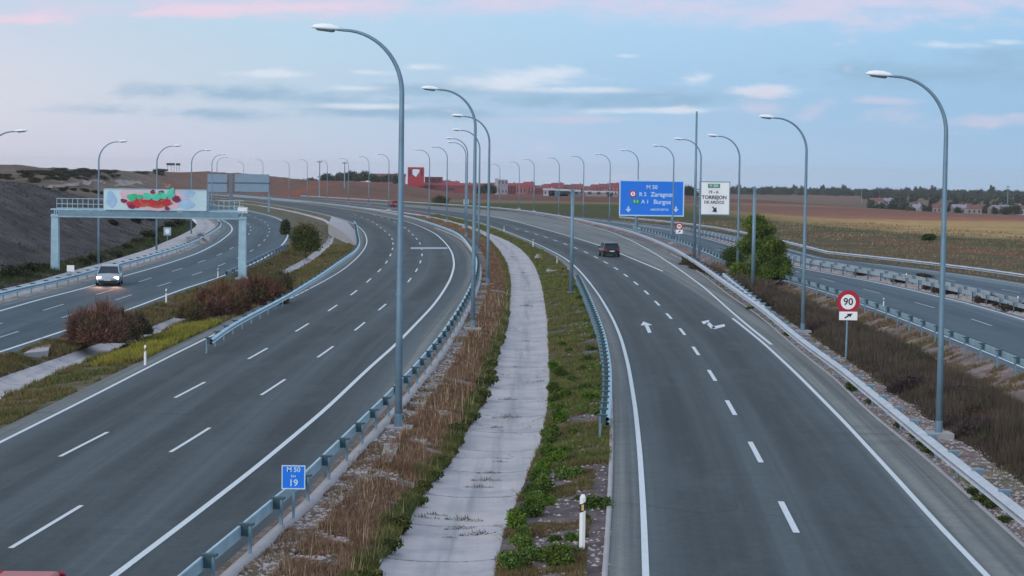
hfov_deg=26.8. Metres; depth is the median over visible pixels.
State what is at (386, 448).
concrete slab
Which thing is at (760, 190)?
tree
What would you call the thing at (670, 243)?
street lamp
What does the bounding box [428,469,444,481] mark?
edge tuft
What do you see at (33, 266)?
hillside bush
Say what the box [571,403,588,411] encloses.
green shrub
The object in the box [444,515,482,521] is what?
channel weed
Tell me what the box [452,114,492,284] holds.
street lamp
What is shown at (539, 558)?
green shrub
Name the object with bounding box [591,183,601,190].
house
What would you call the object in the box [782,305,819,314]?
slope shrub
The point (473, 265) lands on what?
street lamp
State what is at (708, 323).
lane arrow
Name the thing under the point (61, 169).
hillside bush
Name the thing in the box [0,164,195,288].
hillside
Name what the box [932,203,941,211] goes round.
house
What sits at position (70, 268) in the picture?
sign
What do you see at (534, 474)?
green shrub
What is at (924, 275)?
median shrub
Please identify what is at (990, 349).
guardrail
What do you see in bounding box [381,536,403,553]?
edge tuft
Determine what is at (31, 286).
guardrail
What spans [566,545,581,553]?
green shrub
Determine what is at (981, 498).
gravel weed
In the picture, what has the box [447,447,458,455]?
edge tuft
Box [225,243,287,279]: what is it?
guardrail
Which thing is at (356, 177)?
tree
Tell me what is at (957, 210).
tree
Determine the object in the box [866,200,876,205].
tree
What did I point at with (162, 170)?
hillside bush
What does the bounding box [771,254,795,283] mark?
bushy tree
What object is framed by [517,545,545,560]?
green shrub
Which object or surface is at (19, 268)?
hillside bush
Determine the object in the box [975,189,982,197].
tree
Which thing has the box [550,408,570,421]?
green shrub
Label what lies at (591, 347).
green shrub
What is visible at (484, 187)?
tree
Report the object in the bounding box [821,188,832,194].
tree
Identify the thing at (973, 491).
gravel weed
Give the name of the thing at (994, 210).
tree
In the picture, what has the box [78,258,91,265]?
hillside bush
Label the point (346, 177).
tree
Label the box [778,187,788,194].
tree
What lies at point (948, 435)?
street lamp
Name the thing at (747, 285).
slope shrub
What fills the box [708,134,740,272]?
street lamp
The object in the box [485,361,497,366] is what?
edge tuft
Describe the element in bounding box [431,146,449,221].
street lamp
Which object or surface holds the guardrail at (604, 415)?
on the median verge at (596, 526)
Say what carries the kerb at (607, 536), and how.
on the median verge at (596, 526)
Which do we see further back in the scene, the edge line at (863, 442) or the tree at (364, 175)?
the tree at (364, 175)
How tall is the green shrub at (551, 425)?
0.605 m
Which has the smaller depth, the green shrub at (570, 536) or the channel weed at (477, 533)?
the green shrub at (570, 536)
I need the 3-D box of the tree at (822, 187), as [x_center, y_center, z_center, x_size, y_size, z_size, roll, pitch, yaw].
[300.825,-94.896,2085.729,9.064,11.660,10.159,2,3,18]
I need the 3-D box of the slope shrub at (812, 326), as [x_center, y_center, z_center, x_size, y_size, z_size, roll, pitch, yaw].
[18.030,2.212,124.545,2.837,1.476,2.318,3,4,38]
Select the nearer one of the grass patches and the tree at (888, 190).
the grass patches
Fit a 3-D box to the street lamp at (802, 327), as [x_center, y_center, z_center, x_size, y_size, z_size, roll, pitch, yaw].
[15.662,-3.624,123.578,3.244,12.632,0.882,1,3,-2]
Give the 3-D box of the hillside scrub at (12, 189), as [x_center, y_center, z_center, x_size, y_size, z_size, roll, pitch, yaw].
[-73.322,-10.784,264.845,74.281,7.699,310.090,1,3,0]
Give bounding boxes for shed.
[543,187,554,195]
[548,188,568,195]
[560,189,580,195]
[584,190,612,196]
[607,190,617,196]
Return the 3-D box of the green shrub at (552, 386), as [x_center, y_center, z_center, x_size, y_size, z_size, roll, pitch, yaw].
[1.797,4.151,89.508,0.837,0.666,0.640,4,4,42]
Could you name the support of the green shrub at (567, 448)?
on the median verge at (596, 526)
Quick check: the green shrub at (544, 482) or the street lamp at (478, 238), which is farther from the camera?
the street lamp at (478, 238)
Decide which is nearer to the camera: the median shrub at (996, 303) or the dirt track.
the median shrub at (996, 303)
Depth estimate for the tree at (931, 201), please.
1087.26 m
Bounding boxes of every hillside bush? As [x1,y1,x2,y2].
[0,264,28,271]
[0,268,15,279]
[17,171,34,173]
[17,174,33,177]
[20,262,40,272]
[27,179,41,182]
[33,170,52,172]
[35,262,49,270]
[47,167,68,171]
[57,187,68,190]
[70,169,81,172]
[70,173,83,175]
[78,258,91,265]
[83,173,94,176]
[86,170,96,173]
[87,254,106,262]
[100,169,119,173]
[108,219,119,225]
[108,251,123,257]
[121,243,133,249]
[130,218,143,223]
[131,238,146,243]
[135,171,149,173]
[138,229,155,237]
[152,168,167,172]
[158,225,167,231]
[162,221,176,227]
[173,219,187,225]
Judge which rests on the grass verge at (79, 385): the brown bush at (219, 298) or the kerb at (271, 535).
the brown bush at (219, 298)
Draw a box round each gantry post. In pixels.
[567,189,574,292]
[751,188,755,284]
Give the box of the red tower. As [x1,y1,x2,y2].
[408,167,423,185]
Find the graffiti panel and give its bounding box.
[104,188,206,210]
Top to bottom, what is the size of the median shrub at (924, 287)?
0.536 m
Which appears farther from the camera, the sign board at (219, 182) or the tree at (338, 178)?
the tree at (338, 178)
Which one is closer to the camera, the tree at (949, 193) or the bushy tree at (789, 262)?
the bushy tree at (789, 262)
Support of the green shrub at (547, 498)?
on the median verge at (596, 526)
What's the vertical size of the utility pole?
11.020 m
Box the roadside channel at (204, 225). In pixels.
[0,219,215,299]
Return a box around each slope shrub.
[678,256,697,264]
[690,259,709,268]
[741,280,755,290]
[758,290,787,300]
[761,293,775,302]
[765,298,787,306]
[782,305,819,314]
[796,298,816,309]
[805,318,839,330]
[849,325,873,332]
[882,335,918,351]
[883,367,935,394]
[907,348,936,360]
[942,409,976,428]
[948,411,1011,439]
[950,393,997,420]
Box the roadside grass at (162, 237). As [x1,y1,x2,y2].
[0,220,196,288]
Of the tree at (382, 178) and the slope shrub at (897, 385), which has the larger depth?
the tree at (382, 178)
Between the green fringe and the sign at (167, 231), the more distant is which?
the sign at (167, 231)
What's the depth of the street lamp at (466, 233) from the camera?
293.00 m
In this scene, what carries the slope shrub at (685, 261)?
on the slope verge at (973, 456)
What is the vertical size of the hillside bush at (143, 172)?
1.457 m
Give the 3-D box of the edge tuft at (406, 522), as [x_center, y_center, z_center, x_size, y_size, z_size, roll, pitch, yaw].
[-2.849,6.147,55.872,0.581,0.518,0.699,0,3,-14]
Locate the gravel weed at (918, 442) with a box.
[913,440,924,446]
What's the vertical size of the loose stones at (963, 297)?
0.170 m
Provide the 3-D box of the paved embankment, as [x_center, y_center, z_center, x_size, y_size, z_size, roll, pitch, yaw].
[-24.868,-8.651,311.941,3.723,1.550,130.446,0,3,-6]
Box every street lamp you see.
[0,129,27,135]
[97,140,126,263]
[155,144,181,250]
[190,149,210,233]
[211,154,226,212]
[300,159,307,197]
[311,23,412,429]
[319,159,327,199]
[340,158,348,201]
[359,156,369,204]
[378,154,390,209]
[414,149,431,217]
[421,86,480,330]
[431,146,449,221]
[446,137,467,235]
[448,141,465,227]
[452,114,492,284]
[452,128,482,252]
[490,163,499,207]
[509,161,520,209]
[523,159,535,211]
[547,157,560,215]
[570,155,585,219]
[595,153,610,224]
[621,149,638,232]
[652,145,675,244]
[674,137,703,262]
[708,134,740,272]
[759,114,811,333]
[866,70,953,439]
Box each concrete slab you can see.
[24,344,50,357]
[381,443,398,461]
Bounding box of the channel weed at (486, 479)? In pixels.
[471,476,501,480]
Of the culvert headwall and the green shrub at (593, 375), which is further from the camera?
the culvert headwall
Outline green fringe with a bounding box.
[348,308,510,574]
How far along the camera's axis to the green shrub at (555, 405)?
83.00 m
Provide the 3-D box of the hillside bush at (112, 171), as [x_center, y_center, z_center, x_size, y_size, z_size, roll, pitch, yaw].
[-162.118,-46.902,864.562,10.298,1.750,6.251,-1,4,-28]
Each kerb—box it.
[220,228,481,575]
[568,268,612,575]
[696,270,1023,546]
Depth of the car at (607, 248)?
227.99 m
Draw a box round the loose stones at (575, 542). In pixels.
[532,310,613,574]
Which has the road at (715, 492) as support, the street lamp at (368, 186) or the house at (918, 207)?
the street lamp at (368, 186)
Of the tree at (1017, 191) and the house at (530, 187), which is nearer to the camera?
the house at (530, 187)
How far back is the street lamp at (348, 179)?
567.10 m
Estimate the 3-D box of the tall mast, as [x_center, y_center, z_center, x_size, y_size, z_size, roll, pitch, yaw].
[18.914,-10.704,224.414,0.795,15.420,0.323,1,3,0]
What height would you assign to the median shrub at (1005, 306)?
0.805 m
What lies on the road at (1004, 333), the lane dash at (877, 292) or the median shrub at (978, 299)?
the lane dash at (877, 292)
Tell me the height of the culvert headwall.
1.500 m
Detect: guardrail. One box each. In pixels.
[0,219,220,300]
[177,194,480,575]
[205,221,359,353]
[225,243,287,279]
[301,195,1023,526]
[575,275,611,438]
[619,217,1023,280]
[633,226,1023,375]
[682,227,1023,311]
[685,227,1023,302]
[722,273,770,319]
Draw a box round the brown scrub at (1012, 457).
[681,253,1023,484]
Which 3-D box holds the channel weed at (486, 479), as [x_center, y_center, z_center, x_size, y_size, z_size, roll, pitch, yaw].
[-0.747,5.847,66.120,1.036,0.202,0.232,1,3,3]
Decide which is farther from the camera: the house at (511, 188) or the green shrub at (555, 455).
the house at (511, 188)
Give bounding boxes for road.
[0,195,471,575]
[0,203,292,353]
[209,192,1023,575]
[253,194,1023,372]
[267,195,1023,297]
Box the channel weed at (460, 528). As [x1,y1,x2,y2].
[444,526,474,529]
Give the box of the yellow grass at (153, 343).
[88,318,222,366]
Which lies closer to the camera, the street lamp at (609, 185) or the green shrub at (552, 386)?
the green shrub at (552, 386)
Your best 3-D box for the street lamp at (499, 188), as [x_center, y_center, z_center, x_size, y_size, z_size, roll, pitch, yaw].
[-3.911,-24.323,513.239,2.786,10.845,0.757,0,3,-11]
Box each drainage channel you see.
[0,201,333,398]
[283,200,549,575]
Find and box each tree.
[318,174,333,180]
[335,172,343,180]
[340,172,353,180]
[351,172,360,180]
[359,170,369,181]
[368,174,378,181]
[379,175,385,181]
[385,172,392,181]
[392,172,397,183]
[480,184,486,193]
[485,183,495,193]
[684,185,691,196]
[685,185,698,196]
[717,245,746,269]
[725,213,794,280]
[737,188,747,193]
[747,187,752,194]
[756,187,765,194]
[765,186,774,194]
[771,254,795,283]
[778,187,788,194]
[808,188,814,195]
[814,187,822,195]
[819,184,825,195]
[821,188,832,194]
[833,187,841,195]
[841,188,849,196]
[854,188,861,196]
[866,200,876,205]
[872,189,878,197]
[877,202,885,208]
[884,186,892,194]
[887,201,899,209]
[899,192,908,198]
[907,207,916,210]
[912,194,918,201]
[923,206,931,211]
[928,197,935,205]
[929,185,938,193]
[933,193,940,201]
[947,189,953,195]
[953,206,962,212]
[954,189,962,196]
[958,196,965,201]
[966,196,973,203]
[968,190,974,195]
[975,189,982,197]
[982,198,990,204]
[988,185,996,193]
[991,205,999,213]
[994,190,1005,197]
[999,206,1009,213]
[1004,189,1015,197]
[1005,203,1022,214]
[1012,189,1023,197]
[1014,194,1020,202]
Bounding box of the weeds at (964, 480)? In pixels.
[703,274,1023,535]
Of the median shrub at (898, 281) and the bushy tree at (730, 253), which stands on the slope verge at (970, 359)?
the bushy tree at (730, 253)
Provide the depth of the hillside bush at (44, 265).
170.60 m
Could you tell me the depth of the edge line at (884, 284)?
162.03 m
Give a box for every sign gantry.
[50,198,248,279]
[207,173,269,211]
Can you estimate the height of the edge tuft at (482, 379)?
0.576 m
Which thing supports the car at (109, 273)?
on the opposite road at (34, 320)
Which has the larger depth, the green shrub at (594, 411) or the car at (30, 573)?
the green shrub at (594, 411)
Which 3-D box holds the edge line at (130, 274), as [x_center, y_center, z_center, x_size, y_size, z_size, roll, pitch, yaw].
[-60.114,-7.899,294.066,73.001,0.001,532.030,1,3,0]
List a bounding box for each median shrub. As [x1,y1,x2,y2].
[851,272,869,275]
[890,278,904,282]
[915,273,934,277]
[921,285,938,289]
[934,287,960,294]
[972,294,998,303]
[989,300,1010,306]
[995,302,1023,311]
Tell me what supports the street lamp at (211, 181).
on the roadside verge at (215, 223)
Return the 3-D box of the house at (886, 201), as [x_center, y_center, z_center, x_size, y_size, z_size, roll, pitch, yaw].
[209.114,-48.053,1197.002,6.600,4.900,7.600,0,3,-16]
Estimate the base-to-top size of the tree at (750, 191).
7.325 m
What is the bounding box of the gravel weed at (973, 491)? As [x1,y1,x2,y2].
[964,487,978,494]
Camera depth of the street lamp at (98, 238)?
186.70 m
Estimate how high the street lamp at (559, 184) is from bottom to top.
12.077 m
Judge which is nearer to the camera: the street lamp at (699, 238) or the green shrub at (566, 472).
the green shrub at (566, 472)
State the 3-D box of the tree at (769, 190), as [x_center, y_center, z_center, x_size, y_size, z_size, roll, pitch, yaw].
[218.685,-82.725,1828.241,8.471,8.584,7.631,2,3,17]
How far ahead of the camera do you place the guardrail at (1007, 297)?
178.22 m
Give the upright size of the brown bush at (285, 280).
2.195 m
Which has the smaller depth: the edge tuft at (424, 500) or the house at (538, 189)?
the edge tuft at (424, 500)
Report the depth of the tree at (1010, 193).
1832.82 m
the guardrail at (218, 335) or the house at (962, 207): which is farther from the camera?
the house at (962, 207)
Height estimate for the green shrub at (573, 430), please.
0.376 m
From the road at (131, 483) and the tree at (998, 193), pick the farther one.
the tree at (998, 193)
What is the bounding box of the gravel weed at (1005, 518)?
[995,515,1012,521]
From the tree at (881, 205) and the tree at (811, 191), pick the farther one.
the tree at (811, 191)
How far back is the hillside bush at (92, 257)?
188.88 m
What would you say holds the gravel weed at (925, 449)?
on the slope verge at (973, 456)
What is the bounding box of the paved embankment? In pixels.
[328,217,355,245]
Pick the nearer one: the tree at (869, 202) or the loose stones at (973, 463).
the loose stones at (973, 463)
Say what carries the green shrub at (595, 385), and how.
on the median verge at (596, 526)
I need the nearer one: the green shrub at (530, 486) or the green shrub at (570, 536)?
the green shrub at (570, 536)
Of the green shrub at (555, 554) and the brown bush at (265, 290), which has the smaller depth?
the green shrub at (555, 554)
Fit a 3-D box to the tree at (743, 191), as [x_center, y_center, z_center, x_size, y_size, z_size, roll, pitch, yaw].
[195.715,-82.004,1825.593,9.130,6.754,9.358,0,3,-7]
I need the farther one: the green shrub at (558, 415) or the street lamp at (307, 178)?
the street lamp at (307, 178)
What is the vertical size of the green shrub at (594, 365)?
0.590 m
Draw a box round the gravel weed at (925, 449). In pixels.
[920,446,931,452]
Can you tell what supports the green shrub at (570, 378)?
on the median verge at (596, 526)
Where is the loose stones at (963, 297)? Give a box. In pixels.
[708,237,1023,315]
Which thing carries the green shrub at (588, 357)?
on the median verge at (596, 526)
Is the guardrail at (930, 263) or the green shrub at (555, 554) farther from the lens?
the guardrail at (930, 263)
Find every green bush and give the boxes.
[279,218,291,234]
[285,219,324,254]
[428,195,450,205]
[920,233,936,241]
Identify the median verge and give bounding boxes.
[209,193,608,575]
[209,194,505,575]
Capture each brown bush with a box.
[57,293,146,343]
[133,311,155,334]
[173,294,206,319]
[191,273,249,314]
[230,279,255,309]
[234,271,290,304]
[264,264,295,289]
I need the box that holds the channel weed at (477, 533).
[459,530,496,535]
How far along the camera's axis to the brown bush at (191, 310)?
126.67 m
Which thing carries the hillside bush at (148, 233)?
on the hillside
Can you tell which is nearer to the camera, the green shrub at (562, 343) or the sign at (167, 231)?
the green shrub at (562, 343)
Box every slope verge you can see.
[239,193,1023,403]
[663,250,1023,540]
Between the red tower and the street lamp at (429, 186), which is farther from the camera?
the red tower
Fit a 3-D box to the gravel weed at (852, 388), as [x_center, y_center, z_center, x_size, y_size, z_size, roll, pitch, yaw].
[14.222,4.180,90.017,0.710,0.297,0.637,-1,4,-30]
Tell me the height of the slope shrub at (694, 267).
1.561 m
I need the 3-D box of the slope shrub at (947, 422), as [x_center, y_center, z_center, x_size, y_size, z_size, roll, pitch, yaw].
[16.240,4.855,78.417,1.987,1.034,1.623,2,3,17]
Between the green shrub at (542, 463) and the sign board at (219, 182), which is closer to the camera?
the green shrub at (542, 463)
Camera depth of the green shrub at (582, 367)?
98.45 m
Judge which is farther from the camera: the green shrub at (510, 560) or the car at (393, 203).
the car at (393, 203)
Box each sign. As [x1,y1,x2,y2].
[67,265,73,273]
[164,227,170,240]
[281,465,305,517]
[619,180,683,233]
[676,223,682,238]
[696,181,729,214]
[837,290,859,360]
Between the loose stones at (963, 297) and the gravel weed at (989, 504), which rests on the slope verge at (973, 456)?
the gravel weed at (989, 504)
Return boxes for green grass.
[430,214,613,470]
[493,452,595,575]
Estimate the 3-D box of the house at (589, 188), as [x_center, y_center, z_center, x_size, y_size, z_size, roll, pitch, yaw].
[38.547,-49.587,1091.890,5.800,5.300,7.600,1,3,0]
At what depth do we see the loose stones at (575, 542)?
54.96 m
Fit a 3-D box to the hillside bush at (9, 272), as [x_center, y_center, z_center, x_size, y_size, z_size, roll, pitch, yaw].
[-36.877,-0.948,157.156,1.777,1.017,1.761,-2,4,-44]
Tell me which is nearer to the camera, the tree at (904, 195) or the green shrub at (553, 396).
the green shrub at (553, 396)
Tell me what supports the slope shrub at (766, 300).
on the slope verge at (973, 456)
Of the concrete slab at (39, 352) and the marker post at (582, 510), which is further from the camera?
the concrete slab at (39, 352)
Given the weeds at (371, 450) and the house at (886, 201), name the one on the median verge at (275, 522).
the weeds at (371, 450)
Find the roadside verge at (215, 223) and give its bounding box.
[0,219,221,303]
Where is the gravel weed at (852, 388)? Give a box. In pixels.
[844,385,858,390]
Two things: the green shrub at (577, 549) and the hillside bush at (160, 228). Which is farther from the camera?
the hillside bush at (160, 228)
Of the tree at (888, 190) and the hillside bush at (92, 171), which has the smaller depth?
the hillside bush at (92, 171)
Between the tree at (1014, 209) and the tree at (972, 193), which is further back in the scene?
the tree at (972, 193)
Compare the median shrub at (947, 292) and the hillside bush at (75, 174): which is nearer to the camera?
the median shrub at (947, 292)
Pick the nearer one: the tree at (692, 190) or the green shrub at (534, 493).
the green shrub at (534, 493)
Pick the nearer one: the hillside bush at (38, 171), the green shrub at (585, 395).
the green shrub at (585, 395)
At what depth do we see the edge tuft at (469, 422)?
78.82 m
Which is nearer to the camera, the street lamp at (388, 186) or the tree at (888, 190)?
the street lamp at (388, 186)
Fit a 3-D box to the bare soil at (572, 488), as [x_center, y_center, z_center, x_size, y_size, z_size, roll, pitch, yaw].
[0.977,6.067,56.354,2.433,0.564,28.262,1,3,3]
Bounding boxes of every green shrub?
[494,549,531,569]
[504,508,529,528]
[505,534,535,548]
[514,524,532,536]
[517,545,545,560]
[520,495,546,516]
[521,481,541,495]
[524,490,543,500]
[528,467,549,481]
[533,473,556,494]
[534,458,552,470]
[534,552,547,562]
[538,442,553,455]
[539,422,559,435]
[539,494,557,505]
[540,427,557,443]
[540,540,576,567]
[544,447,566,463]
[545,381,563,392]
[545,390,561,401]
[547,360,559,369]
[547,534,562,541]
[548,401,565,409]
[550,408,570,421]
[551,464,584,479]
[553,365,568,376]
[558,340,566,346]
[558,389,571,398]
[558,445,571,453]
[562,531,578,541]
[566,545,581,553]
[567,375,576,380]
[567,427,579,433]
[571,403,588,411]
[576,363,587,370]
[577,381,591,389]
[578,512,592,521]
[579,493,614,509]
[580,354,594,360]
[580,391,600,400]
[585,345,596,350]
[585,363,601,369]
[586,373,600,377]
[589,408,599,414]
[591,383,602,387]
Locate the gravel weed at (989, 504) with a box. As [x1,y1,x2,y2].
[981,500,998,507]
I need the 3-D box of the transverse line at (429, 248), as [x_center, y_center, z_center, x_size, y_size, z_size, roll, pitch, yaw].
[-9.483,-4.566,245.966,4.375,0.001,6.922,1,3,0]
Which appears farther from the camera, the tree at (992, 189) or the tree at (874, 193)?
the tree at (992, 189)
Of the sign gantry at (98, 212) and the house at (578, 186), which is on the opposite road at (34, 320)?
the sign gantry at (98, 212)
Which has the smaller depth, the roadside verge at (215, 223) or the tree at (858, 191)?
the roadside verge at (215, 223)
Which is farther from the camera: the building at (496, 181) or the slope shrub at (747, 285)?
the building at (496, 181)
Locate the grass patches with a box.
[709,261,1023,392]
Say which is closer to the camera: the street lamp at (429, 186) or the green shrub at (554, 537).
the green shrub at (554, 537)
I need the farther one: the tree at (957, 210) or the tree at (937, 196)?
the tree at (937, 196)
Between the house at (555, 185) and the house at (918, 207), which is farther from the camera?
the house at (555, 185)
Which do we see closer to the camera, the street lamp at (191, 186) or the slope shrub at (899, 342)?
the slope shrub at (899, 342)
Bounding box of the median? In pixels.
[227,192,1023,316]
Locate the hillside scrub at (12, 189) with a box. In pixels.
[0,178,181,266]
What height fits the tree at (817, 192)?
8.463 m
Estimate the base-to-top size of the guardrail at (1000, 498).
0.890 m
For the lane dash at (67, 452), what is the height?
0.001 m
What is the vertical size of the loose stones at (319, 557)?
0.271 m
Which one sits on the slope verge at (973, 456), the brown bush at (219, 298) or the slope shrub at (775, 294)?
the slope shrub at (775, 294)
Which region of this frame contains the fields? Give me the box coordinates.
[228,180,1023,282]
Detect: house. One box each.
[508,182,515,193]
[516,182,526,193]
[524,181,534,193]
[534,184,542,193]
[543,183,551,187]
[552,182,563,188]
[563,184,574,189]
[572,183,582,194]
[582,185,593,194]
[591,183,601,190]
[600,183,608,190]
[610,182,618,194]
[869,197,883,203]
[883,197,892,204]
[911,203,922,210]
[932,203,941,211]
[950,203,971,212]
[966,204,982,213]
[987,204,1013,214]
[1011,204,1023,214]
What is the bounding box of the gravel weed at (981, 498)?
[971,493,991,502]
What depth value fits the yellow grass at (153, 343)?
107.34 m
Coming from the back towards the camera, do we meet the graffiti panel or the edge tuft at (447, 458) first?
the graffiti panel
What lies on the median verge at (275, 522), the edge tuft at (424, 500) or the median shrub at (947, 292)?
the edge tuft at (424, 500)
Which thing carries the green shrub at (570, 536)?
on the median verge at (596, 526)
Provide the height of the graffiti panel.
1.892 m
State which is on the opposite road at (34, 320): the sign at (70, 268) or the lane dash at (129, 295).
the lane dash at (129, 295)
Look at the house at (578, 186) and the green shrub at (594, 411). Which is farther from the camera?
the house at (578, 186)
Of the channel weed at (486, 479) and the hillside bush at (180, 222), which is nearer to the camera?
the channel weed at (486, 479)
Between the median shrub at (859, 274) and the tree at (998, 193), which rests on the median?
the median shrub at (859, 274)
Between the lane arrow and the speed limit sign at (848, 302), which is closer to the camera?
the speed limit sign at (848, 302)
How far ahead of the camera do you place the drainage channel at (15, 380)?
105.63 m
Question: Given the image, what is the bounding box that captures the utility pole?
[317,161,321,195]
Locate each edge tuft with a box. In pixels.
[354,567,385,575]
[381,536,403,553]
[390,515,413,534]
[411,486,426,495]
[414,480,432,492]
[415,495,428,506]
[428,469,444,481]
[439,455,452,467]
[447,422,466,432]
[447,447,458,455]
[462,419,472,427]
[468,411,481,421]
[472,396,486,406]
[474,377,490,384]
[475,389,491,399]
[484,374,499,386]
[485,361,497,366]
[485,369,495,376]
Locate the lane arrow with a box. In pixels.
[641,320,724,332]
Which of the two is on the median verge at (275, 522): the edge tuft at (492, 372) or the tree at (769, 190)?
the edge tuft at (492, 372)
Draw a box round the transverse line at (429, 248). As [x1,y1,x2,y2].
[411,247,447,248]
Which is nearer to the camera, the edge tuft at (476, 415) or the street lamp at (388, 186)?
the edge tuft at (476, 415)
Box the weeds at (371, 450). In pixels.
[238,267,489,575]
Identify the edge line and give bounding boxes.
[0,198,454,575]
[0,204,288,351]
[235,194,989,575]
[561,217,1023,367]
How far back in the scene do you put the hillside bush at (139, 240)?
231.52 m
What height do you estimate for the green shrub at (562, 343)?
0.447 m
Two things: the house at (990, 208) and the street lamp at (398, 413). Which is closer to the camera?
the street lamp at (398, 413)
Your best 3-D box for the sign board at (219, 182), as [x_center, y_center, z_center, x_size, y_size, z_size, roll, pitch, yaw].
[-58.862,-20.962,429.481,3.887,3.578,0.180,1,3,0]
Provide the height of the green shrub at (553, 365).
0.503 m
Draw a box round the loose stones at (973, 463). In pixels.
[701,272,1023,539]
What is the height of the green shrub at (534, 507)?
0.645 m
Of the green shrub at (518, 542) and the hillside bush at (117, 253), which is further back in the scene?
the hillside bush at (117, 253)
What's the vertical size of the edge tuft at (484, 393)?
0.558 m
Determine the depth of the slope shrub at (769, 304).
146.36 m
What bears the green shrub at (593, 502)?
on the median verge at (596, 526)
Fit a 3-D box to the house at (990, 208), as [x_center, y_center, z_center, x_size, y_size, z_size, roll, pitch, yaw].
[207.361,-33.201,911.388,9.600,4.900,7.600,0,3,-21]
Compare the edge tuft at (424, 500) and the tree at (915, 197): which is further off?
the tree at (915, 197)
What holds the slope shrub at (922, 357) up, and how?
on the slope verge at (973, 456)
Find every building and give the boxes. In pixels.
[371,173,405,183]
[416,182,487,192]
[425,177,442,182]
[495,178,498,193]
[498,180,507,193]
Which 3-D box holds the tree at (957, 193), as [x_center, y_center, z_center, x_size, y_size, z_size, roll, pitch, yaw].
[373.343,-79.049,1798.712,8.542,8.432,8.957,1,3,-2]
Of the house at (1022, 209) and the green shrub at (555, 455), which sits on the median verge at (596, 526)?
the green shrub at (555, 455)
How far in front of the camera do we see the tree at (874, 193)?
1426.61 m
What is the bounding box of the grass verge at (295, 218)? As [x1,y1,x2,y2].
[2,201,328,376]
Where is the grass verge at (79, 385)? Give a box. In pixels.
[0,197,353,428]
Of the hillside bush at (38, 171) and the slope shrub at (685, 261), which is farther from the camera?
the hillside bush at (38, 171)
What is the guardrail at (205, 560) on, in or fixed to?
on the median verge at (275, 522)
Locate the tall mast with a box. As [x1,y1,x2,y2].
[691,111,697,256]
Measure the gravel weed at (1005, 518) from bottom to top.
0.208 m
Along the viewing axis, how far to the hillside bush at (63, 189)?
429.14 m
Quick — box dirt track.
[44,179,170,189]
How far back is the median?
190.12 m
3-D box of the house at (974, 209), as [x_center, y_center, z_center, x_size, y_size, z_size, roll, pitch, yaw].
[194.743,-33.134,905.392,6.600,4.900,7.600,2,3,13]
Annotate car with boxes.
[0,570,66,575]
[95,264,122,285]
[387,201,397,206]
[598,242,619,256]
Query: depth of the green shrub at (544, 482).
61.08 m
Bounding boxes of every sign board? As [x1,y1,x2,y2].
[207,174,226,191]
[235,174,268,191]
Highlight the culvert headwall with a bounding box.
[185,232,211,243]
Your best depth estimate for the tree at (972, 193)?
1835.97 m
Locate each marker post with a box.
[144,345,145,364]
[579,494,585,549]
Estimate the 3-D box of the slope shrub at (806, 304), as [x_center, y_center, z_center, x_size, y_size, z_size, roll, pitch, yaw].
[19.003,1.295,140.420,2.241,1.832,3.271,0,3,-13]
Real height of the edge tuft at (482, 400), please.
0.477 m
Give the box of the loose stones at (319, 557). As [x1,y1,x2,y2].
[239,277,493,575]
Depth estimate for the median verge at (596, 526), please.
57.88 m
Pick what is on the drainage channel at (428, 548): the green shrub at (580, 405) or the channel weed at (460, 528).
the channel weed at (460, 528)
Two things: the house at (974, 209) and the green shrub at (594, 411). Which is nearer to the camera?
the green shrub at (594, 411)
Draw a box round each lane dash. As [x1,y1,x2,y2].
[0,215,269,336]
[0,223,250,323]
[8,217,422,547]
[59,221,393,455]
[526,231,799,532]
[591,223,992,325]
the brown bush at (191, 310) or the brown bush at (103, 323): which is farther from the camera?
the brown bush at (191, 310)
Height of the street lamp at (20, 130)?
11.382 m
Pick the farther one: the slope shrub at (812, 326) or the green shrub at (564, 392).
the slope shrub at (812, 326)

